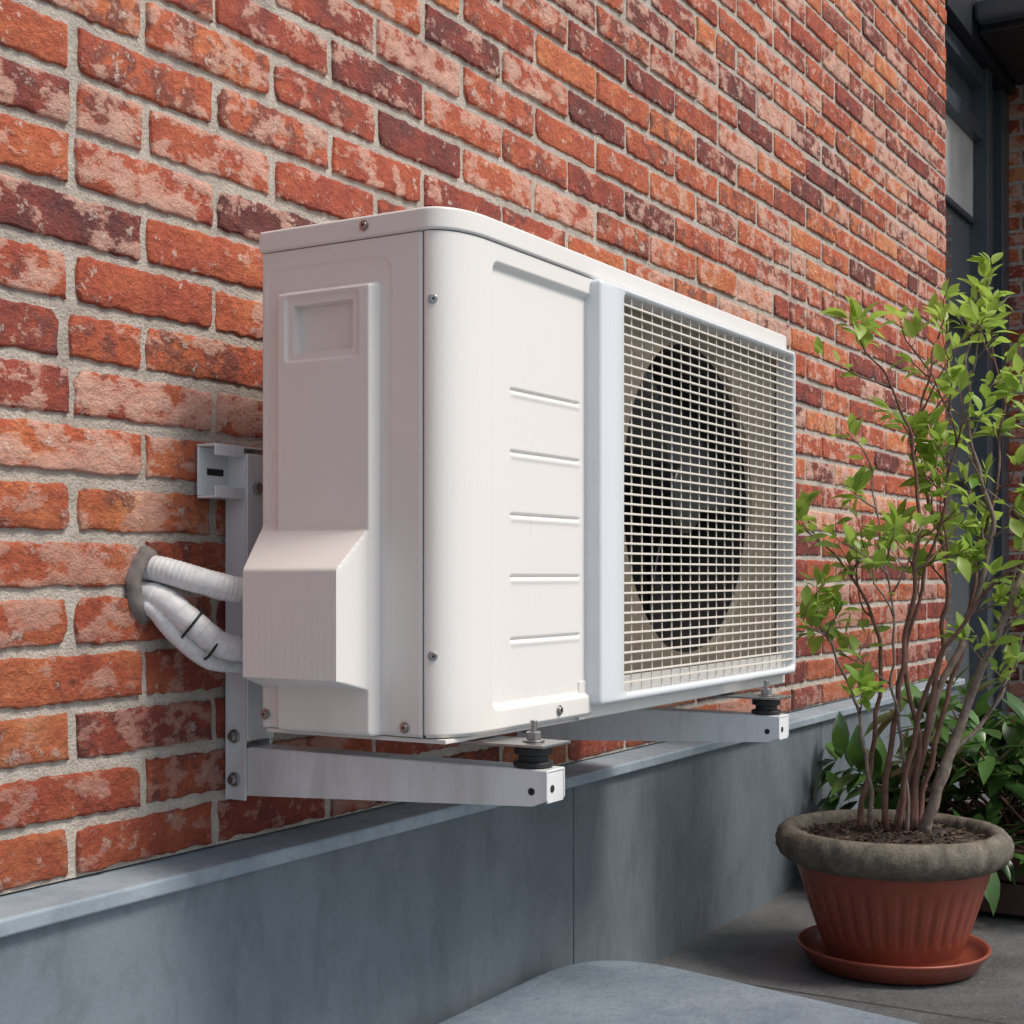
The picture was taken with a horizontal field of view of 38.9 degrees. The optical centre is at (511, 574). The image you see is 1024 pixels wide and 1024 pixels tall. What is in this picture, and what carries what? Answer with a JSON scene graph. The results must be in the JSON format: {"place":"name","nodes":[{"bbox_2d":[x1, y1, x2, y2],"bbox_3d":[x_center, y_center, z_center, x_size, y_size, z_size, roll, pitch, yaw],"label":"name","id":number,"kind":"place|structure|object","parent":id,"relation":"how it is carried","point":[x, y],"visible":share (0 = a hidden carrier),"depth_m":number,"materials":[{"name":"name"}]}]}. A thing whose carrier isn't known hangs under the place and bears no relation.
{"place":"outdoors","nodes":[
{"label":"outdoors","id":0,"kind":"place"},
{"bbox_2d":[652,781,1023,1023],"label":"ground","id":1,"kind":"structure","parent":0,"point":[758,946],"depth_m":2.63,"materials":[{"name":"grey concrete"}]},
{"bbox_2d":[438,960,918,1023],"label":"stone step","id":2,"kind":"object","parent":1,"relation":"on","point":[612,992],"visible":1,"depth_m":2.13,"materials":[{"name":"stone"}]},
{"bbox_2d":[775,809,1014,984],"bbox_3d":[0.703,0.589,2.679,0.425,0.257,0.426,0,0,31],"label":"terracotta flower pot","id":3,"kind":"object","parent":1,"relation":"on","point":[899,908],"visible":0.94,"depth_m":2.55,"materials":[{"name":"terracotta"},{"name":"soil"},{"name":"bark"}]},
{"bbox_2d":[796,252,1023,833],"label":"potted shrub","id":4,"kind":"object","parent":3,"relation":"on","point":[967,553],"visible":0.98,"depth_m":2.67,"materials":[{"name":"green plant"}]},
{"bbox_2d":[926,798,1023,916],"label":"wooden planter box","id":5,"kind":"object","parent":1,"relation":"on","point":[1011,900],"visible":0.05,"depth_m":3.02,"materials":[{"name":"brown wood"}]},
{"bbox_2d":[812,662,1023,915],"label":"broadleaf bush","id":6,"kind":"object","parent":5,"relation":"in","point":[990,768],"visible":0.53,"depth_m":3.26,"materials":[{"name":"green plant"}]},
{"bbox_2d":[1009,85,1023,714],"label":"brick wall","id":7,"kind":"structure","parent":1,"relation":"on","point":[1019,248],"depth_m":5.57,"materials":[{"name":"brick"}]},
{"bbox_2d":[979,17,1023,85],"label":"canopy slab","id":8,"kind":"structure","parent":7,"relation":"attached to","point":[1004,41],"depth_m":5.13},
{"bbox_2d":[974,0,1023,24],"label":"canopy gutter","id":9,"kind":"object","parent":8,"relation":"attached to","point":[989,11],"visible":1,"depth_m":4.94,"materials":[{"name":"grey metal"}]},
{"bbox_2d":[945,60,969,704],"bbox_3d":[1.524,-0.630,5.055,0.007,2.300,0.560,0,0,31],"label":"door glass","id":10,"kind":"object","parent":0,"point":[957,238],"visible":0.21,"depth_m":5.14,"materials":[{"name":"black glass"}]},
{"bbox_2d":[970,68,991,710],"bbox_3d":[1.697,-0.560,5.318,0.110,2.560,0.070,0,0,31],"label":"door frame mullion","id":11,"kind":"structure","parent":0,"point":[981,226],"depth_m":5.28},
{"bbox_2d":[945,23,982,86],"bbox_3d":[1.532,-1.810,5.050,0.082,0.060,0.560,0,0,31],"label":"door rail","id":12,"kind":"object","parent":11,"relation":"attached to","point":[963,62],"depth_m":5.06,"materials":[{"name":"grey metal"}]},
{"bbox_2d":[945,82,982,140],"bbox_3d":[1.532,-1.610,5.050,0.082,0.060,0.560,0,0,31],"label":"door rail","id":13,"kind":"object","parent":11,"relation":"attached to","point":[958,111],"depth_m":5.05,"materials":[{"name":"grey metal"}]},
{"bbox_2d":[945,113,972,216],"bbox_3d":[1.536,-1.440,5.048,0.004,0.280,0.556,0,0,31],"label":"roller blind","id":14,"kind":"object","parent":13,"relation":"attached to","point":[959,164],"visible":0.64,"depth_m":5.11,"materials":[{"name":"white fabric"}]},
{"bbox_2d":[945,194,974,223],"bbox_3d":[1.539,-1.289,5.046,0.010,0.018,0.556,0,0,31],"label":"blind bar","id":15,"kind":"object","parent":14,"relation":"hanging from","point":[959,209],"visible":0.56,"depth_m":5.10,"materials":[{"name":"grey metal"}]},
{"bbox_2d":[945,456,982,483],"bbox_3d":[1.532,-0.365,5.050,0.082,0.070,0.560,0,0,31],"label":"door rail","id":16,"kind":"object","parent":11,"relation":"attached to","point":[971,469],"depth_m":5.00,"materials":[{"name":"grey metal"}]},
{"bbox_2d":[945,293,982,332],"bbox_3d":[1.532,-0.910,5.050,0.082,0.060,0.560,0,0,31],"label":"door rail","id":17,"kind":"object","parent":11,"relation":"attached to","point":[953,317],"depth_m":5.00,"materials":[{"name":"grey metal"}]},
{"bbox_2d":[994,89,1008,754],"bbox_3d":[1.840,-0.560,5.562,0.105,2.560,0.115,0,0,31],"label":"door frame","id":18,"kind":"object","parent":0,"point":[1001,195],"visible":0.22,"depth_m":5.50,"materials":[{"name":"grey metal"}]},
{"bbox_3d":[-0.283,0.562,2.031,0.248,0.415,6.275,0,0,31],"label":"plinth back","id":19,"kind":"object","parent":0,"visible":0},
{"bbox_2d":[0,788,572,1023],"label":"plinth panel face","id":20,"kind":"object","parent":19,"relation":"attached to","point":[437,923],"visible":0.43,"depth_m":1.88},
{"bbox_2d":[0,677,964,937],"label":"plinth ledge","id":21,"kind":"object","parent":19,"relation":"on","point":[48,905],"visible":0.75,"depth_m":1.78,"materials":[{"name":"grey metal"}]},
{"bbox_2d":[0,0,944,894],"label":"joint","id":22,"kind":"object","parent":21,"relation":"on","point":[74,482],"depth_m":1.82,"materials":[{"name":"grey concrete"}]},
{"bbox_2d":[125,545,242,672],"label":"insulated pipes","id":23,"kind":"object","parent":22,"relation":"attached to","point":[185,627],"visible":0.88,"depth_m":1.64,"materials":[{"name":"white plastic"}]},
{"bbox_2d":[0,0,946,891],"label":"facing bricks","id":24,"kind":"object","parent":22,"relation":"attached to","point":[34,268],"visible":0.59,"depth_m":1.92,"materials":[{"name":"red brick"}]},
{"bbox_2d":[197,443,788,806],"bbox_3d":[0.052,0.059,1.998,0.448,0.427,0.918,0,0,31],"label":"wall mount bracket","id":25,"kind":"object","parent":24,"relation":"attached to","point":[232,477],"depth_m":1.74,"materials":[{"name":"silver metal"}]},
{"bbox_2d":[243,206,795,748],"bbox_3d":[0.104,-0.103,1.976,0.340,0.574,1.068,0,0,31],"label":"air conditioner outdoor unit","id":26,"kind":"object","parent":25,"relation":"on","point":[515,480],"visible":1,"depth_m":1.63,"materials":[{"name":"white metal"}]},
{"bbox_2d":[945,0,1015,95],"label":"lintel","id":27,"kind":"structure","parent":22,"relation":"attached to","point":[963,24],"depth_m":5.04,"materials":[{"name":"black metal"}]},
{"bbox_2d":[992,88,993,719],"bbox_3d":[1.749,-0.560,5.439,0.075,2.560,0.190,0,0,31],"label":"door side panel","id":28,"kind":"structure","parent":22,"relation":"attached to","point":[993,347],"depth_m":5.47,"materials":[{"name":"grey metal"}]},
{"bbox_2d":[1008,87,1023,722],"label":"wing bricks","id":29,"kind":"object","parent":22,"relation":"attached to","point":[1016,303],"visible":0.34,"depth_m":5.57,"materials":[{"name":"red brick"}]},
{"bbox_2d":[573,722,820,963],"bbox_3d":[0.317,0.561,3.031,0.252,0.417,1.250,0,0,31],"label":"plinth panel face","id":30,"kind":"object","parent":19,"relation":"attached to","point":[670,857],"visible":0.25,"depth_m":2.81},
{"bbox_2d":[821,686,959,809],"bbox_3d":[0.986,0.561,4.147,0.252,0.417,1.347,0,0,31],"label":"plinth panel face","id":31,"kind":"object","parent":19,"relation":"attached to","point":[852,722],"depth_m":3.75}
]}

